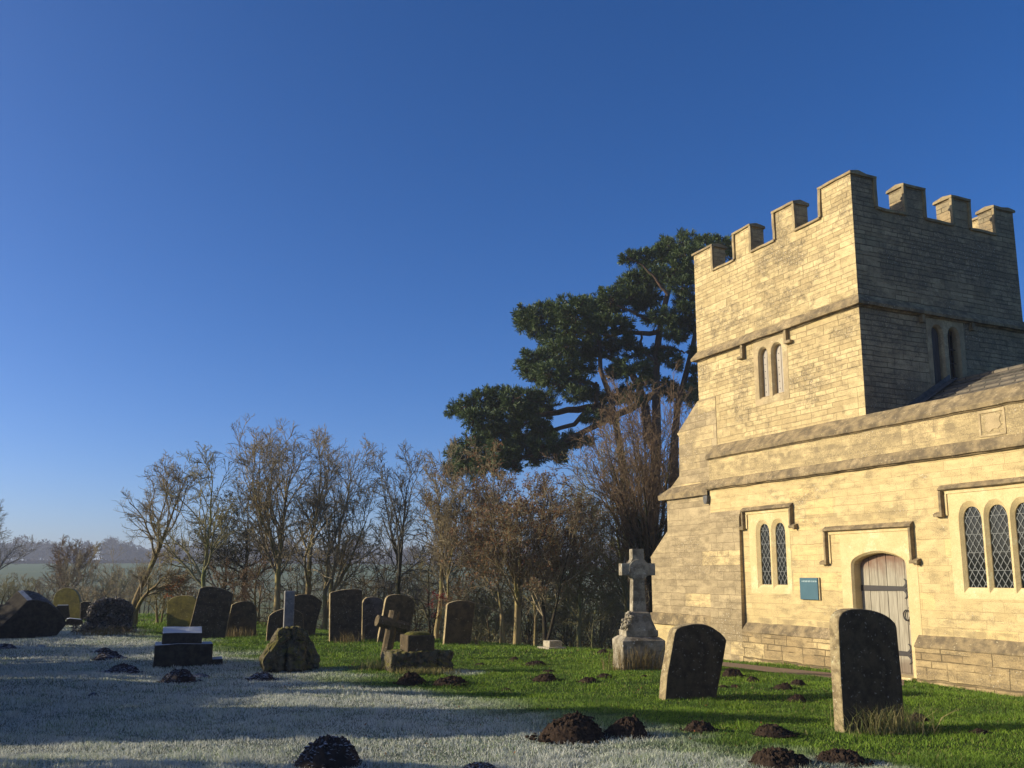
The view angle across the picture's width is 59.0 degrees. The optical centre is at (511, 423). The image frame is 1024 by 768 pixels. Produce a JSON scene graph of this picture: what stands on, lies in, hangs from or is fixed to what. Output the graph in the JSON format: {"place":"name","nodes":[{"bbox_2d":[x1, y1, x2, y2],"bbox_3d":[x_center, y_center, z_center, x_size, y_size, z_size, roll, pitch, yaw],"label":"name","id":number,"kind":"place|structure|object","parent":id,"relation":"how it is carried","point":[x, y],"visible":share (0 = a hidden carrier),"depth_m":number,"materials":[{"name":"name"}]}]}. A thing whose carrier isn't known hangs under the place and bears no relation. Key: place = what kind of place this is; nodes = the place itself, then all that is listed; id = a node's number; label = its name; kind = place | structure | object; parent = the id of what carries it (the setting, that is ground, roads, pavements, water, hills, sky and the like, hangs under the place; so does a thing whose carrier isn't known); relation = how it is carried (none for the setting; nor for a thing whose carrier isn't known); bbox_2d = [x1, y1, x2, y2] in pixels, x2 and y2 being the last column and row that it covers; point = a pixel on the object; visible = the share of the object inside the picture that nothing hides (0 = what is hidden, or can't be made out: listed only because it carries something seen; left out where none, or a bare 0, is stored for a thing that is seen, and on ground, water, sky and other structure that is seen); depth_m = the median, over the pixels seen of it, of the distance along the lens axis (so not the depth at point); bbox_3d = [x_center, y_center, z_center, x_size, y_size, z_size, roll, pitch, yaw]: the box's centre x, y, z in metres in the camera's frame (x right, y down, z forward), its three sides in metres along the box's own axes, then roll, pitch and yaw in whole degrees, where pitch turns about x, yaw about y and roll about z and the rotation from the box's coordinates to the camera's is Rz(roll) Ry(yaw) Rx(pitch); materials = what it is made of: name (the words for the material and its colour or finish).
{"place":"outdoors","nodes":[
{"label":"outdoors","id":0,"kind":"place"},
{"bbox_2d":[0,563,1023,767],"bbox_3d":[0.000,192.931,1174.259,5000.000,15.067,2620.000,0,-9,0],"label":"ground","id":1,"kind":"structure","parent":0,"point":[31,570],"depth_m":11.81,"materials":[{"name":"plant"}]},
{"bbox_2d":[0,575,20,603],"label":"meadow bush","id":2,"kind":"object","parent":1,"relation":"on","point":[6,593],"visible":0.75,"depth_m":50.32,"materials":[{"name":"green plant"}]},
{"bbox_2d":[0,577,39,602],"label":"meadow bush","id":3,"kind":"object","parent":1,"relation":"on","point":[26,587],"visible":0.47,"depth_m":56.87,"materials":[{"name":"green plant"}]},
{"bbox_2d":[0,499,41,569],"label":"tree","id":4,"kind":"object","parent":1,"relation":"on","point":[10,552],"visible":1,"depth_m":88.32,"materials":[{"name":"brown plant"}]},
{"bbox_2d":[0,590,66,638],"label":"headstone","id":5,"kind":"object","parent":1,"relation":"on","point":[27,614],"visible":0.91,"depth_m":24.85,"materials":[{"name":"stone"}]},
{"bbox_2d":[8,565,86,603],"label":"meadow bush","id":6,"kind":"object","parent":1,"relation":"on","point":[45,592],"visible":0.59,"depth_m":58.51,"materials":[{"name":"brown plant"}]},
{"bbox_2d":[56,605,69,619],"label":"stone block","id":7,"kind":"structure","parent":1,"relation":"on","point":[64,610],"depth_m":34.00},
{"bbox_2d":[53,588,81,617],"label":"headstone","id":8,"kind":"object","parent":1,"relation":"on","point":[71,597],"visible":0.62,"depth_m":35.59,"materials":[{"name":"stone"}]},
{"bbox_2d":[37,534,101,598],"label":"field tree","id":9,"kind":"object","parent":1,"relation":"on","point":[75,550],"visible":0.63,"depth_m":60.99,"materials":[{"name":"brown plant"}]},
{"bbox_2d":[66,618,82,625],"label":"grave kerb","id":10,"kind":"structure","parent":1,"relation":"on","point":[73,621],"depth_m":30.26,"materials":[{"name":"stone"}]},
{"bbox_2d":[49,542,105,601],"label":"field tree","id":11,"kind":"object","parent":1,"relation":"on","point":[88,563],"visible":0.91,"depth_m":58.95,"materials":[{"name":"brown plant"}]},
{"bbox_2d":[80,601,90,620],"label":"headstone","id":12,"kind":"object","parent":1,"relation":"on","point":[84,605],"visible":0.54,"depth_m":33.96,"materials":[{"name":"grey stone"}]},
{"bbox_2d":[62,625,144,635],"bbox_3d":[-11.320,5.774,25.290,2.365,0.333,1.156,2,-10,-12],"label":"grass clump","id":13,"kind":"object","parent":1,"relation":"on","point":[106,632],"visible":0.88,"depth_m":25.21,"materials":[{"name":"plant"}]},
{"bbox_2d":[71,596,136,633],"bbox_3d":[-11.943,5.637,26.556,1.850,1.204,0.758,4,-10,-22],"label":"gravestone","id":14,"kind":"object","parent":1,"relation":"on","point":[104,612],"visible":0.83,"depth_m":26.72,"materials":[{"name":"stone"}]},
{"bbox_2d":[72,564,135,602],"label":"meadow bush","id":15,"kind":"object","parent":1,"relation":"on","point":[95,593],"visible":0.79,"depth_m":48.42,"materials":[{"name":"brown plant"}]},
{"bbox_2d":[90,650,127,660],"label":"molehill","id":16,"kind":"object","parent":1,"relation":"on","point":[105,655],"visible":0.98,"depth_m":17.91,"materials":[{"name":"soil"}]},
{"bbox_2d":[85,566,136,601],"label":"meadow bush","id":17,"kind":"object","parent":1,"relation":"on","point":[123,583],"visible":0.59,"depth_m":61.49,"materials":[{"name":"brown plant"}]},
{"bbox_2d":[98,663,143,673],"bbox_3d":[-6.954,4.347,16.118,0.750,0.198,0.665,8,-12,-40],"label":"molehill","id":18,"kind":"object","parent":1,"relation":"on","point":[124,668],"visible":0.9,"depth_m":16.01,"materials":[{"name":"soil"}]},
{"bbox_2d":[89,541,160,610],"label":"meadow bush","id":19,"kind":"object","parent":1,"relation":"on","point":[132,580],"visible":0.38,"depth_m":65.14,"materials":[{"name":"brown plant"}]},
{"bbox_2d":[91,562,170,613],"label":"meadow bush","id":20,"kind":"object","parent":1,"relation":"on","point":[148,604],"visible":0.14,"depth_m":68.65,"materials":[{"name":"brown plant"}]},
{"bbox_2d":[144,574,176,622],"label":"scrub tree","id":21,"kind":"object","parent":1,"relation":"on","point":[164,604],"visible":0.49,"depth_m":32.29,"materials":[{"name":"brown plant"}]},
{"bbox_2d":[112,451,218,624],"bbox_3d":[-11.629,3.866,30.348,3.461,6.069,3.577,4,-10,-24],"label":"bare tree","id":22,"kind":"object","parent":1,"relation":"on","point":[171,575],"visible":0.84,"depth_m":30.30,"materials":[{"name":"brown plant"}]},
{"bbox_2d":[158,668,201,682],"bbox_3d":[-5.430,4.099,14.743,0.712,0.233,0.595,0,-9,0],"label":"molehill","id":23,"kind":"object","parent":1,"relation":"on","point":[181,675],"visible":0.99,"depth_m":14.62,"materials":[{"name":"soil"}]},
{"bbox_2d":[167,595,196,626],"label":"headstone","id":24,"kind":"object","parent":1,"relation":"on","point":[180,609],"visible":0.57,"depth_m":26.82,"materials":[{"name":"stone"}]},
{"bbox_2d":[174,568,200,597],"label":"scrub tree","id":25,"kind":"object","parent":1,"relation":"on","point":[190,592],"visible":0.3,"depth_m":34.62,"materials":[{"name":"brown plant"}]},
{"bbox_2d":[153,626,222,667],"bbox_3d":[-6.168,4.294,17.289,1.239,0.828,0.653,3,-10,-20],"label":"stepped gravestone","id":26,"kind":"object","parent":1,"relation":"on","point":[182,646],"visible":0.68,"depth_m":17.02,"materials":[{"name":"stone"}]},
{"bbox_2d":[144,441,244,587],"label":"bare tree","id":27,"kind":"object","parent":1,"relation":"on","point":[206,543],"visible":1,"depth_m":28.79,"materials":[{"name":"brown plant"}]},
{"bbox_2d":[189,586,233,638],"bbox_3d":[-8.088,5.076,24.252,1.157,1.444,0.180,3,-10,-15],"label":"headstone","id":28,"kind":"object","parent":1,"relation":"on","point":[211,612],"visible":0.76,"depth_m":24.19,"materials":[{"name":"grey stone"}]},
{"bbox_2d":[209,557,253,603],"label":"scrub tree","id":29,"kind":"object","parent":1,"relation":"on","point":[218,580],"visible":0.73,"depth_m":32.20,"materials":[{"name":"brown plant"}]},
{"bbox_2d":[183,478,298,600],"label":"bare tree","id":30,"kind":"object","parent":1,"relation":"on","point":[224,549],"visible":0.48,"depth_m":35.43,"materials":[{"name":"brown plant"}]},
{"bbox_2d":[226,601,255,635],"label":"headstone","id":31,"kind":"object","parent":1,"relation":"on","point":[242,615],"visible":0.67,"depth_m":25.94,"materials":[{"name":"grey stone"}]},
{"bbox_2d":[227,626,257,637],"bbox_3d":[-7.500,5.787,25.224,1.122,0.346,0.442,0,-9,0],"label":"grass clump","id":32,"kind":"object","parent":1,"relation":"on","point":[239,633],"visible":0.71,"depth_m":25.18,"materials":[{"name":"plant"}]},
{"bbox_2d":[241,671,277,680],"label":"molehill","id":33,"kind":"object","parent":1,"relation":"on","point":[263,676],"visible":0.95,"depth_m":14.91,"materials":[{"name":"soil"}]},
{"bbox_2d":[230,540,295,623],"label":"scrub tree","id":34,"kind":"object","parent":1,"relation":"on","point":[260,592],"visible":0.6,"depth_m":33.47,"materials":[{"name":"brown plant"}]},
{"bbox_2d":[207,413,359,611],"bbox_3d":[-7.895,3.263,30.710,3.816,7.415,5.604,-3,-10,18],"label":"bare tree","id":35,"kind":"object","parent":1,"relation":"on","point":[280,456],"visible":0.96,"depth_m":30.32,"materials":[{"name":"plant"}]},
{"bbox_2d":[266,609,303,640],"bbox_3d":[-5.806,5.191,23.218,0.940,0.918,0.140,3,-10,-17],"label":"headstone","id":36,"kind":"object","parent":1,"relation":"on","point":[275,620],"visible":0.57,"depth_m":23.12,"materials":[{"name":"grey stone"}]},
{"bbox_2d":[259,625,319,673],"bbox_3d":[-4.006,4.049,16.249,1.035,0.860,0.807,4,-10,-24],"label":"rock mound","id":37,"kind":"object","parent":1,"relation":"on","point":[290,649],"visible":1,"depth_m":15.97,"materials":[{"name":"stone"}]},
{"bbox_2d":[283,591,294,627],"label":"granite pillar","id":38,"kind":"structure","parent":37,"relation":"on","point":[289,602],"depth_m":16.41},
{"bbox_2d":[1,558,600,565],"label":"field hedge","id":39,"kind":"object","parent":1,"relation":"on","point":[41,561],"visible":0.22,"depth_m":491.26,"materials":[{"name":"plant"}]},
{"bbox_2d":[280,553,329,623],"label":"scrub tree","id":40,"kind":"object","parent":1,"relation":"on","point":[304,584],"visible":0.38,"depth_m":35.40,"materials":[{"name":"brown plant"}]},
{"bbox_2d":[294,594,321,635],"bbox_3d":[-5.829,5.483,25.800,0.807,1.249,0.120,4,-10,-24],"label":"headstone","id":41,"kind":"object","parent":1,"relation":"on","point":[308,606],"visible":0.58,"depth_m":25.77,"materials":[{"name":"grey stone"}]},
{"bbox_2d":[0,535,620,562],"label":"woods","id":42,"kind":"object","parent":1,"relation":"on","point":[127,551],"visible":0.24,"depth_m":597.71,"materials":[{"name":"plant"}]},
{"bbox_2d":[280,734,369,767],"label":"molehill","id":43,"kind":"object","parent":1,"relation":"on","point":[329,751],"visible":0.98,"depth_m":8.16,"materials":[{"name":"soil"}]},
{"bbox_2d":[274,425,388,629],"bbox_3d":[-5.827,3.394,30.051,4.434,7.146,6.017,4,-10,-21],"label":"bare tree","id":44,"kind":"object","parent":1,"relation":"on","point":[322,505],"visible":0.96,"depth_m":29.80,"materials":[{"name":"brown plant"}]},
{"bbox_2d":[329,589,361,641],"bbox_3d":[-4.384,5.065,23.811,0.851,1.438,0.200,3,-10,-17],"label":"headstone","id":45,"kind":"object","parent":1,"relation":"on","point":[345,611],"visible":0.78,"depth_m":23.73,"materials":[{"name":"grey stone"}]},
{"bbox_2d":[328,547,393,618],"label":"scrub tree","id":46,"kind":"object","parent":1,"relation":"on","point":[354,582],"visible":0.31,"depth_m":34.47,"materials":[{"name":"brown plant"}]},
{"bbox_2d":[347,655,386,670],"bbox_3d":[-2.427,4.258,16.132,1.406,0.255,1.467,-7,-12,35],"label":"bramble patch","id":47,"kind":"object","parent":1,"relation":"on","point":[379,665],"visible":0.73,"depth_m":16.00,"materials":[{"name":"green plant"}]},
{"bbox_2d":[361,597,382,639],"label":"headstone","id":48,"kind":"object","parent":1,"relation":"on","point":[372,608],"visible":0.66,"depth_m":24.31,"materials":[{"name":"stone"}]},
{"bbox_2d":[321,522,433,604],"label":"scrub tree","id":49,"kind":"object","parent":1,"relation":"on","point":[386,573],"visible":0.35,"depth_m":36.20,"materials":[{"name":"brown plant"}]},
{"bbox_2d":[374,610,408,655],"bbox_3d":[-2.491,4.481,18.744,0.713,1.236,0.271,5,-11,-28],"label":"leaning cross","id":50,"kind":"object","parent":1,"relation":"on","point":[392,623],"visible":0.81,"depth_m":18.68,"materials":[{"name":"stone"}]},
{"bbox_2d":[376,594,413,642],"bbox_3d":[-3.016,5.058,23.414,0.967,1.288,0.160,3,-10,-20],"label":"headstone","id":51,"kind":"object","parent":1,"relation":"on","point":[403,605],"visible":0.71,"depth_m":23.41,"materials":[{"name":"grey stone"}]},
{"bbox_2d":[364,438,437,594],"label":"bare tree","id":52,"kind":"object","parent":1,"relation":"on","point":[397,548],"visible":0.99,"depth_m":28.62,"materials":[{"name":"brown plant"}]},
{"bbox_2d":[393,671,428,685],"bbox_3d":[-1.605,4.061,14.490,0.618,0.224,0.540,0,-9,0],"label":"molehill","id":53,"kind":"object","parent":1,"relation":"on","point":[408,678],"visible":0.98,"depth_m":14.38,"materials":[{"name":"soil"}]},
{"bbox_2d":[375,544,454,633],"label":"scrub tree","id":54,"kind":"object","parent":1,"relation":"on","point":[422,578],"visible":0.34,"depth_m":35.19,"materials":[{"name":"brown plant"}]},
{"bbox_2d":[381,631,453,672],"bbox_3d":[-1.690,4.107,16.148,1.204,0.797,0.797,4,-10,-24],"label":"pedestal","id":55,"kind":"object","parent":1,"relation":"on","point":[416,649],"visible":0.71,"depth_m":15.93,"materials":[{"name":"grey stone"}]},
{"bbox_2d":[368,491,474,634],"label":"scrub tree","id":56,"kind":"object","parent":1,"relation":"on","point":[416,590],"visible":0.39,"depth_m":32.28,"materials":[{"name":"brown plant"}]},
{"bbox_2d":[389,665,458,674],"bbox_3d":[-1.526,4.191,15.389,1.313,0.153,0.642,0,-9,0],"label":"grass clump","id":57,"kind":"object","parent":1,"relation":"on","point":[421,670],"visible":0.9,"depth_m":15.43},
{"bbox_2d":[212,505,648,649],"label":"undergrowth","id":58,"kind":"object","parent":1,"relation":"on","point":[481,639],"visible":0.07,"depth_m":33.39,"materials":[{"name":"plant"}]},
{"bbox_2d":[426,576,448,640],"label":"sapling","id":59,"kind":"object","parent":1,"relation":"on","point":[439,597],"visible":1,"depth_m":24.00,"materials":[{"name":"brown plant"}]},
{"bbox_2d":[403,436,489,638],"bbox_3d":[-1.947,3.474,27.351,2.678,6.622,3.542,0,-9,0],"label":"bare tree","id":60,"kind":"object","parent":1,"relation":"on","point":[441,540],"visible":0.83,"depth_m":27.46,"materials":[{"name":"plant"}]},
{"bbox_2d":[427,675,472,686],"bbox_3d":[-0.981,4.097,14.474,0.760,0.161,0.673,0,-9,0],"label":"molehill","id":61,"kind":"object","parent":1,"relation":"on","point":[452,680],"visible":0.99,"depth_m":14.33,"materials":[{"name":"soil"}]},
{"bbox_2d":[406,496,508,630],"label":"scrub tree","id":62,"kind":"object","parent":1,"relation":"on","point":[463,574],"visible":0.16,"depth_m":32.52,"materials":[{"name":"brown plant"}]},
{"bbox_2d":[443,600,474,644],"bbox_3d":[-1.311,4.926,22.328,0.799,1.134,0.140,3,-10,-20],"label":"headstone","id":63,"kind":"object","parent":1,"relation":"on","point":[458,622],"visible":0.79,"depth_m":22.26,"materials":[{"name":"grey stone"}]},
{"bbox_2d":[451,570,500,640],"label":"scrub tree","id":64,"kind":"object","parent":1,"relation":"on","point":[484,598],"visible":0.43,"depth_m":30.30,"materials":[{"name":"brown plant"}]},
{"bbox_2d":[464,761,495,767],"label":"molehill","id":65,"kind":"object","parent":1,"relation":"on","point":[480,764],"visible":1,"depth_m":8.03,"materials":[{"name":"soil"}]},
{"bbox_2d":[417,470,568,643],"bbox_3d":[-0.607,4.255,28.267,4.692,5.856,3.508,6,-11,-32],"label":"brown leaved tree","id":66,"kind":"object","parent":1,"relation":"on","point":[502,623],"visible":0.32,"depth_m":27.67,"materials":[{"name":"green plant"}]},
{"bbox_2d":[472,588,514,642],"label":"scrub tree","id":67,"kind":"object","parent":1,"relation":"on","point":[508,610],"visible":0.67,"depth_m":29.51,"materials":[{"name":"brown plant"}]},
{"bbox_2d":[433,433,603,644],"bbox_3d":[0.004,3.717,26.633,5.178,6.322,4.814,6,-11,-33],"label":"brown leaved tree","id":68,"kind":"object","parent":1,"relation":"on","point":[507,528],"visible":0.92,"depth_m":26.21,"materials":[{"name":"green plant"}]},
{"bbox_2d":[484,572,576,644],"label":"scrub tree","id":69,"kind":"object","parent":1,"relation":"on","point":[530,635],"visible":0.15,"depth_m":32.21,"materials":[{"name":"brown plant"}]},
{"bbox_2d":[502,501,574,645],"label":"bare tree","id":70,"kind":"object","parent":1,"relation":"on","point":[535,632],"visible":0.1,"depth_m":28.02,"materials":[{"name":"brown plant"}]},
{"bbox_2d":[530,673,558,681],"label":"molehill","id":71,"kind":"object","parent":1,"relation":"on","point":[547,677],"visible":0.98,"depth_m":14.57,"materials":[{"name":"soil"}]},
{"bbox_2d":[537,640,565,649],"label":"stone block","id":72,"kind":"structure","parent":1,"relation":"on","point":[551,644],"depth_m":20.98,"materials":[{"name":"stone"}]},
{"bbox_2d":[511,490,619,639],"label":"bare tree","id":73,"kind":"object","parent":1,"relation":"on","point":[555,551],"visible":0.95,"depth_m":26.29,"materials":[{"name":"brown plant"}]},
{"bbox_2d":[525,710,611,744],"bbox_3d":[0.592,3.139,9.441,0.918,0.310,0.760,0,-9,0],"label":"molehill","id":74,"kind":"object","parent":1,"relation":"on","point":[574,728],"visible":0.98,"depth_m":9.27,"materials":[{"name":"soil"}]},
{"bbox_2d":[536,585,601,648],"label":"scrub tree","id":75,"kind":"object","parent":1,"relation":"on","point":[564,618],"visible":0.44,"depth_m":30.16,"materials":[{"name":"brown plant"}]},
{"bbox_2d":[522,530,618,646],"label":"scrub tree","id":76,"kind":"object","parent":1,"relation":"on","point":[564,636],"visible":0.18,"depth_m":31.08,"materials":[{"name":"brown plant"}]},
{"bbox_2d":[536,495,619,647],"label":"bare tree","id":77,"kind":"object","parent":1,"relation":"on","point":[607,568],"visible":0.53,"depth_m":27.29,"materials":[{"name":"brown plant"}]},
{"bbox_2d":[441,227,732,609],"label":"pine tree","id":78,"kind":"object","parent":1,"relation":"on","point":[636,290],"visible":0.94,"depth_m":46.34,"materials":[{"name":"green plant"}]},
{"bbox_2d":[548,554,629,647],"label":"bare tree","id":79,"kind":"object","parent":1,"relation":"on","point":[612,602],"visible":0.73,"depth_m":28.03,"materials":[{"name":"brown plant"}]},
{"bbox_2d":[561,548,648,648],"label":"scrub tree","id":80,"kind":"object","parent":1,"relation":"on","point":[619,617],"visible":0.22,"depth_m":30.18,"materials":[{"name":"brown plant"}]},
{"bbox_2d":[594,584,624,647],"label":"scrub tree","id":81,"kind":"object","parent":1,"relation":"on","point":[612,597],"visible":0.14,"depth_m":31.31,"materials":[{"name":"brown plant"}]},
{"bbox_2d":[554,414,667,613],"bbox_3d":[3.254,3.848,29.788,4.972,8.476,4.913,-6,-11,30],"label":"bare tree","id":82,"kind":"object","parent":1,"relation":"on","point":[625,594],"visible":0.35,"depth_m":29.70,"materials":[{"name":"brown plant"}]},
{"bbox_2d":[540,359,696,612],"bbox_3d":[3.883,2.701,28.701,5.996,9.905,4.996,0,-9,0],"label":"fan tree","id":83,"kind":"object","parent":1,"relation":"on","point":[647,492],"visible":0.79,"depth_m":28.46,"materials":[{"name":"brown plant"}]},
{"bbox_2d":[603,714,653,739],"bbox_3d":[1.174,3.176,9.532,0.636,0.246,0.534,0,-9,0],"label":"molehill","id":84,"kind":"object","parent":1,"relation":"on","point":[628,726],"visible":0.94,"depth_m":9.42,"materials":[{"name":"soil"}]},
{"bbox_2d":[600,643,664,670],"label":"dry stalks","id":85,"kind":"object","parent":1,"relation":"on","point":[648,661],"visible":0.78,"depth_m":16.21,"materials":[{"name":"plant"}]},
{"bbox_2d":[612,549,664,669],"bbox_3d":[2.331,3.487,16.774,0.827,2.321,0.656,2,-10,-10],"label":"memorial cross","id":86,"kind":"object","parent":1,"relation":"on","point":[637,626],"visible":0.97,"depth_m":16.58,"materials":[{"name":"stone"}]},
{"bbox_2d":[659,623,725,699],"bbox_3d":[2.546,3.399,12.756,1.083,1.147,0.170,4,-10,-24],"label":"headstone","id":87,"kind":"object","parent":1,"relation":"on","point":[693,660],"visible":0.77,"depth_m":12.67,"materials":[{"name":"grey stone"}]},
{"bbox_2d":[679,720,719,733],"bbox_3d":[2.022,3.271,9.799,0.446,0.140,0.398,0,-9,0],"label":"molehill","id":88,"kind":"object","parent":1,"relation":"on","point":[701,726],"visible":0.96,"depth_m":9.72,"materials":[{"name":"soil"}]},
{"bbox_2d":[722,668,745,677],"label":"molehill","id":89,"kind":"object","parent":1,"relation":"on","point":[730,672],"visible":0.89,"depth_m":15.34,"materials":[{"name":"soil"}]},
{"bbox_2d":[751,723,799,737],"bbox_3d":[2.797,3.249,9.613,0.510,0.148,0.427,0,-9,0],"label":"molehill","id":90,"kind":"object","parent":1,"relation":"on","point":[771,730],"visible":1,"depth_m":9.52,"materials":[{"name":"soil"}]},
{"bbox_2d":[740,746,829,767],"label":"molehill","id":91,"kind":"object","parent":1,"relation":"on","point":[777,757],"visible":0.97,"depth_m":8.04,"materials":[{"name":"soil"}]},
{"bbox_2d":[782,694,810,702],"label":"molehill","id":92,"kind":"object","parent":1,"relation":"on","point":[798,697],"visible":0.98,"depth_m":12.41,"materials":[{"name":"soil"}]},
{"bbox_2d":[650,170,1023,696],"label":"church","id":93,"kind":"structure","parent":1,"relation":"on","point":[850,433],"depth_m":18.81,"materials":[{"name":"stone"}]},
{"bbox_2d":[753,333,789,406],"bbox_3d":[5.958,-1.209,20.439,0.306,1.500,1.120,4,-10,-24],"label":"belfry window","id":94,"kind":"structure","parent":93,"relation":"in","point":[771,375],"depth_m":20.40,"materials":[{"name":"grey stone"}]},
{"bbox_2d":[799,577,820,599],"bbox_3d":[6.085,3.362,18.484,0.055,0.450,0.545,4,-10,-24],"label":"notice sign","id":95,"kind":"object","parent":93,"relation":"attached to","point":[810,588],"visible":1,"depth_m":18.45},
{"bbox_2d":[860,553,913,675],"bbox_3d":[7.069,3.523,16.938,0.127,2.214,1.270,4,-10,-24],"label":"door","id":96,"kind":"structure","parent":93,"relation":"in","point":[884,589],"depth_m":16.92,"materials":[{"name":"grey wood"}]},
{"bbox_2d":[925,317,966,384],"bbox_3d":[9.061,-1.459,19.124,1.110,1.440,0.306,4,-10,-24],"label":"belfry window","id":97,"kind":"structure","parent":93,"relation":"in","point":[945,339],"depth_m":19.06,"materials":[{"name":"stone"}]},
{"bbox_2d":[805,748,875,767],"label":"molehill","id":98,"kind":"object","parent":1,"relation":"on","point":[837,755],"visible":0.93,"depth_m":8.26,"materials":[{"name":"soil"}]},
{"bbox_2d":[829,608,902,732],"bbox_3d":[3.969,2.769,10.139,0.912,1.385,0.150,4,-10,-24],"label":"headstone","id":99,"kind":"object","parent":1,"relation":"on","point":[865,663],"visible":0.84,"depth_m":10.05,"materials":[{"name":"grey stone"}]},
{"bbox_2d":[811,698,955,735],"bbox_3d":[4.040,3.194,9.861,1.477,0.346,1.385,7,-12,-36],"label":"grass clump","id":100,"kind":"object","parent":1,"relation":"on","point":[898,724],"visible":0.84,"depth_m":9.76,"materials":[{"name":"plant"}]},
{"bbox_2d":[0,0,1023,563],"label":"sky","id":101,"kind":"structure","parent":0,"point":[336,215],"materials":[{"name":"blue"}]},
{"bbox_2d":[722,662,903,684],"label":"path","id":102,"kind":"structure","parent":0,"point":[773,669],"depth_m":17.43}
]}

